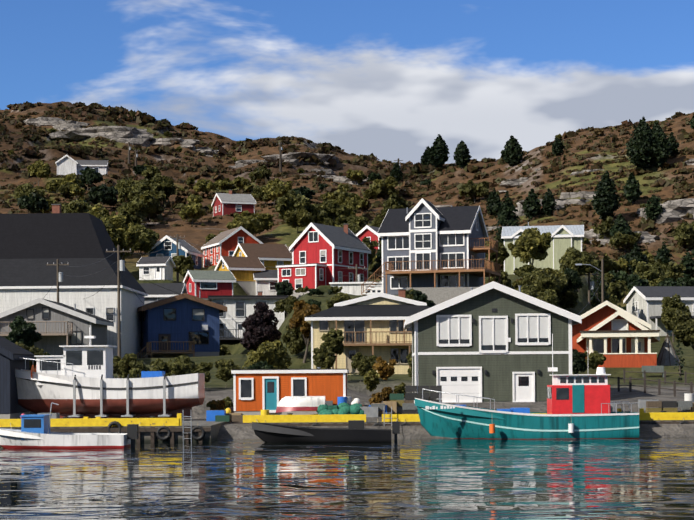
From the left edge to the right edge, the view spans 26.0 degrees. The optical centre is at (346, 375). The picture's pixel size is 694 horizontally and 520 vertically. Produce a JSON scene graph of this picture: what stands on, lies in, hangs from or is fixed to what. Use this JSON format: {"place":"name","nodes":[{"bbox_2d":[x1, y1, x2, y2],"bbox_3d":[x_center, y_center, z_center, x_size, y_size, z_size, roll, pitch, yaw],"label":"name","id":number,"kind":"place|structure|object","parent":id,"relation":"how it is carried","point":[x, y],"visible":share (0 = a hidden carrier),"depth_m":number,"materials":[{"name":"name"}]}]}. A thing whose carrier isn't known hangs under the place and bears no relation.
{"place":"outdoors","nodes":[
{"label":"outdoors","id":0,"kind":"place"},
{"bbox_2d":[0,437,693,519],"bbox_3d":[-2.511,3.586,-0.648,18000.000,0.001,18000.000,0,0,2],"label":"water","id":1,"kind":"structure","parent":0,"point":[645,478],"depth_m":51.13,"materials":[{"name":"blue liquid"}]},
{"bbox_2d":[0,402,138,448],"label":"motorboat","id":2,"kind":"object","parent":1,"relation":"on","point":[34,432],"visible":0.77,"depth_m":75.95,"materials":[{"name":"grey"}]},
{"bbox_2d":[252,420,399,442],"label":"boat","id":3,"kind":"object","parent":1,"relation":"on","point":[355,431],"visible":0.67,"depth_m":80.48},
{"bbox_2d":[415,334,638,438],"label":"fishing boat","id":4,"kind":"object","parent":1,"relation":"on","point":[581,402],"visible":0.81,"depth_m":83.79,"materials":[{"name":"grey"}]},
{"bbox_2d":[0,101,693,439],"bbox_3d":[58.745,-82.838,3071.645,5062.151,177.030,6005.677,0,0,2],"label":"hillside","id":5,"kind":"structure","parent":0,"point":[287,236],"depth_m":278.13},
{"bbox_2d":[0,336,34,418],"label":"dark shed","id":6,"kind":"structure","parent":5,"relation":"on","point":[11,353],"depth_m":92.23,"materials":[{"name":"wood"}]},
{"bbox_2d":[5,316,42,346],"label":"tree","id":7,"kind":"object","parent":5,"relation":"on","point":[25,333],"visible":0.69,"depth_m":117.44,"materials":[{"name":"green plant"}]},
{"bbox_2d":[14,183,45,200],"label":"tree","id":8,"kind":"object","parent":5,"relation":"on","point":[19,191],"visible":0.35,"depth_m":302.10,"materials":[{"name":"green plant"}]},
{"bbox_2d":[17,192,49,212],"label":"tree","id":9,"kind":"object","parent":5,"relation":"on","point":[34,203],"visible":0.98,"depth_m":289.35,"materials":[{"name":"green plant"}]},
{"bbox_2d":[27,159,50,185],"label":"tree","id":10,"kind":"object","parent":5,"relation":"on","point":[39,168],"visible":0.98,"depth_m":332.41,"materials":[{"name":"green plant"}]},
{"bbox_2d":[0,298,113,354],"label":"house","id":11,"kind":"structure","parent":5,"relation":"on","point":[57,325],"depth_m":140.07,"materials":[{"name":"wood"}]},
{"bbox_2d":[0,213,147,358],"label":"house","id":12,"kind":"structure","parent":5,"relation":"on","point":[32,245],"depth_m":152.01,"materials":[{"name":"white wood"}]},
{"bbox_2d":[57,200,90,212],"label":"tree","id":13,"kind":"object","parent":5,"relation":"on","point":[75,206],"visible":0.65,"depth_m":277.13,"materials":[{"name":"green plant"}]},
{"bbox_2d":[55,154,108,174],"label":"house","id":14,"kind":"structure","parent":5,"relation":"on","point":[66,164],"depth_m":353.76,"materials":[{"name":"wood"}]},
{"bbox_2d":[79,166,102,190],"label":"tree","id":15,"kind":"object","parent":5,"relation":"on","point":[88,176],"visible":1,"depth_m":334.57,"materials":[{"name":"green plant"}]},
{"bbox_2d":[87,183,117,205],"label":"tree","id":16,"kind":"object","parent":5,"relation":"on","point":[105,194],"visible":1,"depth_m":312.35,"materials":[{"name":"green plant"}]},
{"bbox_2d":[60,374,176,418],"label":"boat stands","id":17,"kind":"object","parent":5,"relation":"on","point":[164,414],"visible":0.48,"depth_m":91.61,"materials":[{"name":"grey metal"}]},
{"bbox_2d":[15,327,204,417],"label":"fishing boat","id":18,"kind":"object","parent":17,"relation":"on","point":[44,383],"visible":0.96,"depth_m":92.47,"materials":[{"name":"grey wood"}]},
{"bbox_2d":[106,245,131,377],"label":"utility pole","id":19,"kind":"object","parent":5,"relation":"on","point":[120,265],"visible":0.92,"depth_m":127.76,"materials":[{"name":"wood"}]},
{"bbox_2d":[101,211,139,264],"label":"tree","id":20,"kind":"object","parent":5,"relation":"on","point":[122,234],"visible":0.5,"depth_m":213.11,"materials":[{"name":"green plant"}]},
{"bbox_2d":[113,353,149,377],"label":"bush","id":21,"kind":"object","parent":5,"relation":"on","point":[131,365],"visible":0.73,"depth_m":105.51,"materials":[{"name":"green plant"}]},
{"bbox_2d":[114,180,148,197],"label":"tree","id":22,"kind":"object","parent":5,"relation":"on","point":[125,187],"visible":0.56,"depth_m":316.32,"materials":[{"name":"green plant"}]},
{"bbox_2d":[116,196,148,219],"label":"tree","id":23,"kind":"object","parent":5,"relation":"on","point":[137,207],"visible":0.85,"depth_m":282.53,"materials":[{"name":"green plant"}]},
{"bbox_2d":[132,225,159,257],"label":"tree","id":24,"kind":"object","parent":5,"relation":"on","point":[146,242],"visible":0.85,"depth_m":228.74,"materials":[{"name":"green plant"}]},
{"bbox_2d":[140,192,164,219],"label":"tree","id":25,"kind":"object","parent":5,"relation":"on","point":[152,202],"visible":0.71,"depth_m":292.15,"materials":[{"name":"green plant"}]},
{"bbox_2d":[136,256,175,279],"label":"white shed","id":26,"kind":"structure","parent":5,"relation":"on","point":[160,268],"depth_m":205.25,"materials":[{"name":"wood"}]},
{"bbox_2d":[139,283,187,303],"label":"house","id":27,"kind":"structure","parent":5,"relation":"on","point":[154,292],"depth_m":175.80,"materials":[{"name":"wood"}]},
{"bbox_2d":[153,354,195,375],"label":"bush","id":28,"kind":"object","parent":5,"relation":"on","point":[183,365],"visible":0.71,"depth_m":107.95,"materials":[{"name":"green plant"}]},
{"bbox_2d":[147,235,203,268],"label":"house","id":29,"kind":"structure","parent":5,"relation":"on","point":[169,249],"depth_m":230.30,"materials":[{"name":"wood"}]},
{"bbox_2d":[137,293,226,357],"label":"house","id":30,"kind":"structure","parent":5,"relation":"on","point":[176,326],"depth_m":159.72,"materials":[{"name":"wood"}]},
{"bbox_2d":[172,255,194,282],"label":"tree","id":31,"kind":"object","parent":5,"relation":"on","point":[183,264],"visible":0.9,"depth_m":214.46,"materials":[{"name":"green plant"}]},
{"bbox_2d":[178,203,205,222],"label":"tree","id":32,"kind":"object","parent":5,"relation":"on","point":[194,210],"visible":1,"depth_m":289.11,"materials":[{"name":"green plant"}]},
{"bbox_2d":[183,270,235,299],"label":"house","id":33,"kind":"structure","parent":5,"relation":"on","point":[206,283],"depth_m":185.08,"materials":[{"name":"wood"}]},
{"bbox_2d":[214,358,240,387],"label":"bush","id":34,"kind":"object","parent":5,"relation":"on","point":[224,367],"visible":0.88,"depth_m":112.29,"materials":[{"name":"green plant"}]},
{"bbox_2d":[201,226,262,267],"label":"house","id":35,"kind":"structure","parent":5,"relation":"on","point":[224,243],"depth_m":235.09,"materials":[{"name":"wood"}]},
{"bbox_2d":[211,193,255,215],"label":"house","id":36,"kind":"structure","parent":5,"relation":"on","point":[223,204],"depth_m":300.62,"materials":[{"name":"wood"}]},
{"bbox_2d":[214,256,264,294],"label":"house","id":37,"kind":"structure","parent":5,"relation":"on","point":[242,269],"depth_m":200.02,"materials":[{"name":"wood"}]},
{"bbox_2d":[226,213,263,234],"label":"tree","id":38,"kind":"object","parent":5,"relation":"on","point":[251,225],"visible":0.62,"depth_m":262.27,"materials":[{"name":"green plant"}]},
{"bbox_2d":[208,295,287,339],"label":"house","id":39,"kind":"structure","parent":5,"relation":"on","point":[239,310],"depth_m":179.51,"materials":[{"name":"wood"}]},
{"bbox_2d":[241,210,273,236],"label":"tree","id":40,"kind":"object","parent":5,"relation":"on","point":[266,219],"visible":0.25,"depth_m":268.51,"materials":[{"name":"green plant"}]},
{"bbox_2d":[240,302,281,351],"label":"tree","id":41,"kind":"object","parent":5,"relation":"on","point":[259,326],"visible":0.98,"depth_m":130.44,"materials":[{"name":"purple plant"}]},
{"bbox_2d":[232,243,291,269],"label":"house","id":42,"kind":"structure","parent":5,"relation":"on","point":[270,256],"depth_m":215.49,"materials":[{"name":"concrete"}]},
{"bbox_2d":[253,270,277,294],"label":"house","id":43,"kind":"structure","parent":5,"relation":"on","point":[266,281],"depth_m":199.51,"materials":[{"name":"wood"}]},
{"bbox_2d":[242,340,291,368],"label":"tree","id":44,"kind":"object","parent":5,"relation":"on","point":[273,354],"visible":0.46,"depth_m":111.24,"materials":[{"name":"green plant"}]},
{"bbox_2d":[261,178,292,204],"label":"tree","id":45,"kind":"object","parent":5,"relation":"on","point":[275,189],"visible":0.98,"depth_m":315.06,"materials":[{"name":"green plant"}]},
{"bbox_2d":[273,295,297,316],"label":"tree","id":46,"kind":"object","parent":5,"relation":"on","point":[285,305],"visible":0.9,"depth_m":167.10,"materials":[{"name":"green plant"}]},
{"bbox_2d":[275,190,310,219],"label":"tree","id":47,"kind":"object","parent":5,"relation":"on","point":[290,200],"visible":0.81,"depth_m":278.59,"materials":[{"name":"green plant"}]},
{"bbox_2d":[281,325,307,354],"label":"tree","id":48,"kind":"object","parent":5,"relation":"on","point":[293,339],"visible":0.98,"depth_m":142.42,"materials":[{"name":"green plant"}]},
{"bbox_2d":[283,208,314,232],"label":"tree","id":49,"kind":"object","parent":5,"relation":"on","point":[301,218],"visible":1,"depth_m":270.51,"materials":[{"name":"green plant"}]},
{"bbox_2d":[289,300,320,362],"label":"tree","id":50,"kind":"object","parent":5,"relation":"on","point":[302,309],"visible":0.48,"depth_m":140.81,"materials":[{"name":"brown plant"}]},
{"bbox_2d":[276,222,370,298],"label":"house","id":51,"kind":"structure","parent":5,"relation":"on","point":[317,250],"depth_m":189.33,"materials":[{"name":"wood"}]},
{"bbox_2d":[312,345,335,368],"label":"tree","id":52,"kind":"object","parent":5,"relation":"on","point":[323,357],"visible":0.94,"depth_m":111.10,"materials":[{"name":"green plant"}]},
{"bbox_2d":[320,328,344,368],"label":"tree","id":53,"kind":"object","parent":5,"relation":"on","point":[332,338],"visible":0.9,"depth_m":116.78,"materials":[{"name":"green plant"}]},
{"bbox_2d":[322,199,345,220],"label":"tree","id":54,"kind":"object","parent":5,"relation":"on","point":[336,211],"visible":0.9,"depth_m":282.78,"materials":[{"name":"green plant"}]},
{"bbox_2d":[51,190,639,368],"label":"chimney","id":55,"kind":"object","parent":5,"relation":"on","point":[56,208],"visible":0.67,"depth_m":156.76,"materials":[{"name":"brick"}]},
{"bbox_2d":[0,101,693,277],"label":"heath scrub carpet","id":56,"kind":"object","parent":5,"relation":"on","point":[682,187],"visible":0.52,"depth_m":347.97,"materials":[{"name":"brown plant"}]},
{"bbox_2d":[0,420,693,441],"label":"wharf","id":57,"kind":"structure","parent":5,"relation":"on","point":[211,429],"depth_m":82.61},
{"bbox_2d":[231,369,348,414],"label":"orange shed","id":58,"kind":"structure","parent":57,"relation":"on","point":[256,391],"depth_m":92.39,"materials":[{"name":"wood"}]},
{"bbox_2d":[276,396,325,412],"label":"overturned boat","id":59,"kind":"object","parent":57,"relation":"on","point":[292,403],"visible":0.94,"depth_m":90.16,"materials":[{"name":"white plastic"}]},
{"bbox_2d":[316,402,363,414],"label":"fishing nets","id":60,"kind":"object","parent":57,"relation":"on","point":[355,408],"visible":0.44,"depth_m":89.68},
{"bbox_2d":[0,408,693,426],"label":"dock curb","id":61,"kind":"structure","parent":57,"relation":"on","point":[82,422],"depth_m":86.87,"materials":[{"name":"yellow paint"}]},
{"bbox_2d":[16,406,689,441],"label":"wharf fittings","id":62,"kind":"object","parent":57,"relation":"attached to","point":[192,435],"visible":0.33,"depth_m":82.38,"materials":[{"name":"rubber"}]},
{"bbox_2d":[21,393,693,420],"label":"fishing gear heaps","id":63,"kind":"object","parent":57,"relation":"on","point":[370,411],"visible":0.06,"depth_m":90.96,"materials":[{"name":"plastic"}]},
{"bbox_2d":[215,393,693,421],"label":"lobster traps","id":64,"kind":"object","parent":57,"relation":"on","point":[407,404],"visible":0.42,"depth_m":90.00,"materials":[{"name":"green wood"}]},
{"bbox_2d":[336,215,369,227],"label":"tree","id":65,"kind":"object","parent":5,"relation":"on","point":[351,220],"visible":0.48,"depth_m":264.00,"materials":[{"name":"green plant"}]},
{"bbox_2d":[329,281,381,294],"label":"white garage","id":66,"kind":"structure","parent":5,"relation":"on","point":[353,288],"depth_m":174.29,"materials":[{"name":"wood"}]},
{"bbox_2d":[24,117,693,272],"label":"rock outcrops","id":67,"kind":"object","parent":5,"relation":"on","point":[674,210],"visible":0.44,"depth_m":400.31,"materials":[{"name":"grey stone"}]},
{"bbox_2d":[351,352,376,381],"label":"tree","id":68,"kind":"object","parent":5,"relation":"on","point":[362,364],"visible":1,"depth_m":112.21,"materials":[{"name":"green plant"}]},
{"bbox_2d":[305,292,429,374],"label":"house","id":69,"kind":"structure","parent":5,"relation":"on","point":[370,325],"depth_m":127.28,"materials":[{"name":"wood"}]},
{"bbox_2d":[372,356,396,380],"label":"tree","id":70,"kind":"object","parent":5,"relation":"on","point":[384,369],"visible":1,"depth_m":106.74,"materials":[{"name":"brown plant"}]},
{"bbox_2d":[371,176,398,198],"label":"tree","id":71,"kind":"object","parent":5,"relation":"on","point":[383,187],"visible":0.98,"depth_m":320.95,"materials":[{"name":"green plant"}]},
{"bbox_2d":[381,192,408,216],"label":"tree","id":72,"kind":"object","parent":5,"relation":"on","point":[393,201],"visible":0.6,"depth_m":281.75,"materials":[{"name":"green plant"}]},
{"bbox_2d":[405,385,441,402],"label":"railing","id":73,"kind":"object","parent":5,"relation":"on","point":[434,395],"visible":0.4,"depth_m":91.68,"materials":[{"name":"white metal"}]},
{"bbox_2d":[361,198,500,294],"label":"house","id":74,"kind":"structure","parent":5,"relation":"on","point":[425,243],"depth_m":163.61,"materials":[{"name":"wood"}]},
{"bbox_2d":[428,134,449,166],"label":"tree","id":75,"kind":"object","parent":5,"relation":"on","point":[438,152],"visible":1,"depth_m":374.44,"materials":[{"name":"green plant"}]},
{"bbox_2d":[406,287,477,304],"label":"retaining wall","id":76,"kind":"structure","parent":5,"relation":"on","point":[437,295],"depth_m":157.07,"materials":[{"name":"grey concrete"}]},
{"bbox_2d":[453,140,471,168],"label":"tree","id":77,"kind":"object","parent":5,"relation":"on","point":[462,157],"visible":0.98,"depth_m":347.69,"materials":[{"name":"green plant"}]},
{"bbox_2d":[458,180,488,203],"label":"tree","id":78,"kind":"object","parent":5,"relation":"on","point":[471,189],"visible":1,"depth_m":291.07,"materials":[{"name":"green plant"}]},
{"bbox_2d":[404,281,581,402],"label":"house","id":79,"kind":"structure","parent":5,"relation":"on","point":[492,340],"depth_m":96.04,"materials":[{"name":"wood"}]},
{"bbox_2d":[486,188,501,215],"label":"tree","id":80,"kind":"object","parent":5,"relation":"on","point":[493,201],"visible":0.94,"depth_m":272.95,"materials":[{"name":"green plant"}]},
{"bbox_2d":[485,241,509,263],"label":"tree","id":81,"kind":"object","parent":5,"relation":"on","point":[502,254],"visible":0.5,"depth_m":203.22,"materials":[{"name":"green plant"}]},
{"bbox_2d":[494,191,519,243],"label":"tree","id":82,"kind":"object","parent":5,"relation":"on","point":[507,215],"visible":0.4,"depth_m":233.05,"materials":[{"name":"green plant"}]},
{"bbox_2d":[500,135,523,166],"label":"tree","id":83,"kind":"object","parent":5,"relation":"on","point":[512,153],"visible":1,"depth_m":323.25,"materials":[{"name":"green plant"}]},
{"bbox_2d":[507,227,551,264],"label":"tree","id":84,"kind":"object","parent":5,"relation":"on","point":[528,245],"visible":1,"depth_m":196.87,"materials":[{"name":"green plant"}]},
{"bbox_2d":[522,189,541,218],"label":"tree","id":85,"kind":"object","parent":5,"relation":"on","point":[531,206],"visible":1,"depth_m":263.68,"materials":[{"name":"green plant"}]},
{"bbox_2d":[521,284,558,305],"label":"tree","id":86,"kind":"object","parent":5,"relation":"on","point":[529,291],"visible":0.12,"depth_m":149.45,"materials":[{"name":"green plant"}]},
{"bbox_2d":[501,225,583,273],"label":"house","id":87,"kind":"structure","parent":5,"relation":"on","point":[564,237],"depth_m":213.60,"materials":[{"name":"wood"}]},
{"bbox_2d":[522,267,568,303],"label":"tree","id":88,"kind":"object","parent":5,"relation":"on","point":[539,280],"visible":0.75,"depth_m":155.31,"materials":[{"name":"green plant"}]},
{"bbox_2d":[560,268,583,309],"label":"tree","id":89,"kind":"object","parent":5,"relation":"on","point":[574,281],"visible":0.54,"depth_m":157.79,"materials":[{"name":"green plant"}]},
{"bbox_2d":[558,246,598,292],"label":"tree","id":90,"kind":"object","parent":5,"relation":"on","point":[571,257],"visible":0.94,"depth_m":167.62,"materials":[{"name":"green plant"}]},
{"bbox_2d":[572,349,587,373],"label":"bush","id":91,"kind":"object","parent":5,"relation":"on","point":[579,362],"visible":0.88,"depth_m":110.28,"materials":[{"name":"green plant"}]},
{"bbox_2d":[584,351,605,369],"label":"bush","id":92,"kind":"object","parent":5,"relation":"on","point":[594,359],"visible":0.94,"depth_m":120.61,"materials":[{"name":"green plant"}]},
{"bbox_2d":[587,260,608,306],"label":"tree","id":93,"kind":"object","parent":5,"relation":"on","point":[595,301],"visible":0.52,"depth_m":173.31,"materials":[{"name":"green plant"}]},
{"bbox_2d":[591,216,613,238],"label":"tree","id":94,"kind":"object","parent":5,"relation":"on","point":[605,226],"visible":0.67,"depth_m":248.54,"materials":[{"name":"green plant"}]},
{"bbox_2d":[591,170,620,221],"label":"tree","id":95,"kind":"object","parent":5,"relation":"on","point":[605,201],"visible":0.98,"depth_m":254.15,"materials":[{"name":"green plant"}]},
{"bbox_2d":[598,273,626,305],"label":"tree","id":96,"kind":"object","parent":5,"relation":"on","point":[616,290],"visible":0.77,"depth_m":183.60,"materials":[{"name":"green plant"}]},
{"bbox_2d":[598,255,629,272],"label":"tree","id":97,"kind":"object","parent":5,"relation":"on","point":[620,264],"visible":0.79,"depth_m":219.89,"materials":[{"name":"green plant"}]},
{"bbox_2d":[572,300,659,366],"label":"house","id":98,"kind":"structure","parent":5,"relation":"on","point":[616,336],"depth_m":128.49,"materials":[{"name":"wood"}]},
{"bbox_2d":[610,213,632,236],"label":"tree","id":99,"kind":"object","parent":5,"relation":"on","point":[621,225],"visible":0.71,"depth_m":246.30,"materials":[{"name":"green plant"}]},
{"bbox_2d":[609,231,637,252],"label":"tree","id":100,"kind":"object","parent":5,"relation":"on","point":[620,239],"visible":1,"depth_m":243.70,"materials":[{"name":"green plant"}]},
{"bbox_2d":[621,172,641,203],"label":"tree","id":101,"kind":"object","parent":5,"relation":"on","point":[632,191],"visible":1,"depth_m":263.22,"materials":[{"name":"green plant"}]},
{"bbox_2d":[625,116,657,169],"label":"tree","id":102,"kind":"object","parent":5,"relation":"on","point":[638,148],"visible":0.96,"depth_m":277.64,"materials":[{"name":"green plant"}]},
{"bbox_2d":[625,261,669,294],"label":"tree","id":103,"kind":"object","parent":5,"relation":"on","point":[653,275],"visible":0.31,"depth_m":204.57,"materials":[{"name":"green plant"}]},
{"bbox_2d":[643,194,662,222],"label":"tree","id":104,"kind":"object","parent":5,"relation":"on","point":[653,209],"visible":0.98,"depth_m":253.31,"materials":[{"name":"green plant"}]},
{"bbox_2d":[617,370,693,396],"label":"fence","id":105,"kind":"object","parent":5,"relation":"on","point":[659,381],"depth_m":103.44,"materials":[{"name":"brown wood"}]},
{"bbox_2d":[623,286,693,335],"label":"house","id":106,"kind":"structure","parent":5,"relation":"on","point":[647,301],"depth_m":173.28,"materials":[{"name":"wood"}]},
{"bbox_2d":[647,121,671,166],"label":"tree","id":107,"kind":"object","parent":5,"relation":"on","point":[662,143],"visible":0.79,"depth_m":277.77,"materials":[{"name":"green plant"}]},
{"bbox_2d":[657,334,680,365],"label":"net pole stack","id":108,"kind":"object","parent":5,"relation":"on","point":[666,355],"visible":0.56,"depth_m":131.97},
{"bbox_2d":[653,261,685,281],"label":"tree","id":109,"kind":"object","parent":5,"relation":"on","point":[675,269],"visible":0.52,"depth_m":212.96,"materials":[{"name":"green plant"}]},
{"bbox_2d":[661,294,689,341],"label":"tree","id":110,"kind":"object","parent":5,"relation":"on","point":[669,306],"visible":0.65,"depth_m":167.86,"materials":[{"name":"green plant"}]},
{"bbox_2d":[669,309,693,349],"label":"tree","id":111,"kind":"object","parent":5,"relation":"on","point":[681,325],"visible":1,"depth_m":137.88,"materials":[{"name":"green plant"}]},
{"bbox_2d":[674,221,693,248],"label":"tree","id":112,"kind":"object","parent":5,"relation":"on","point":[684,233],"visible":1,"depth_m":242.53,"materials":[{"name":"green plant"}]},
{"bbox_2d":[0,0,693,163],"label":"sky","id":113,"kind":"structure","parent":0,"point":[382,78],"materials":[{"name":"blue"}]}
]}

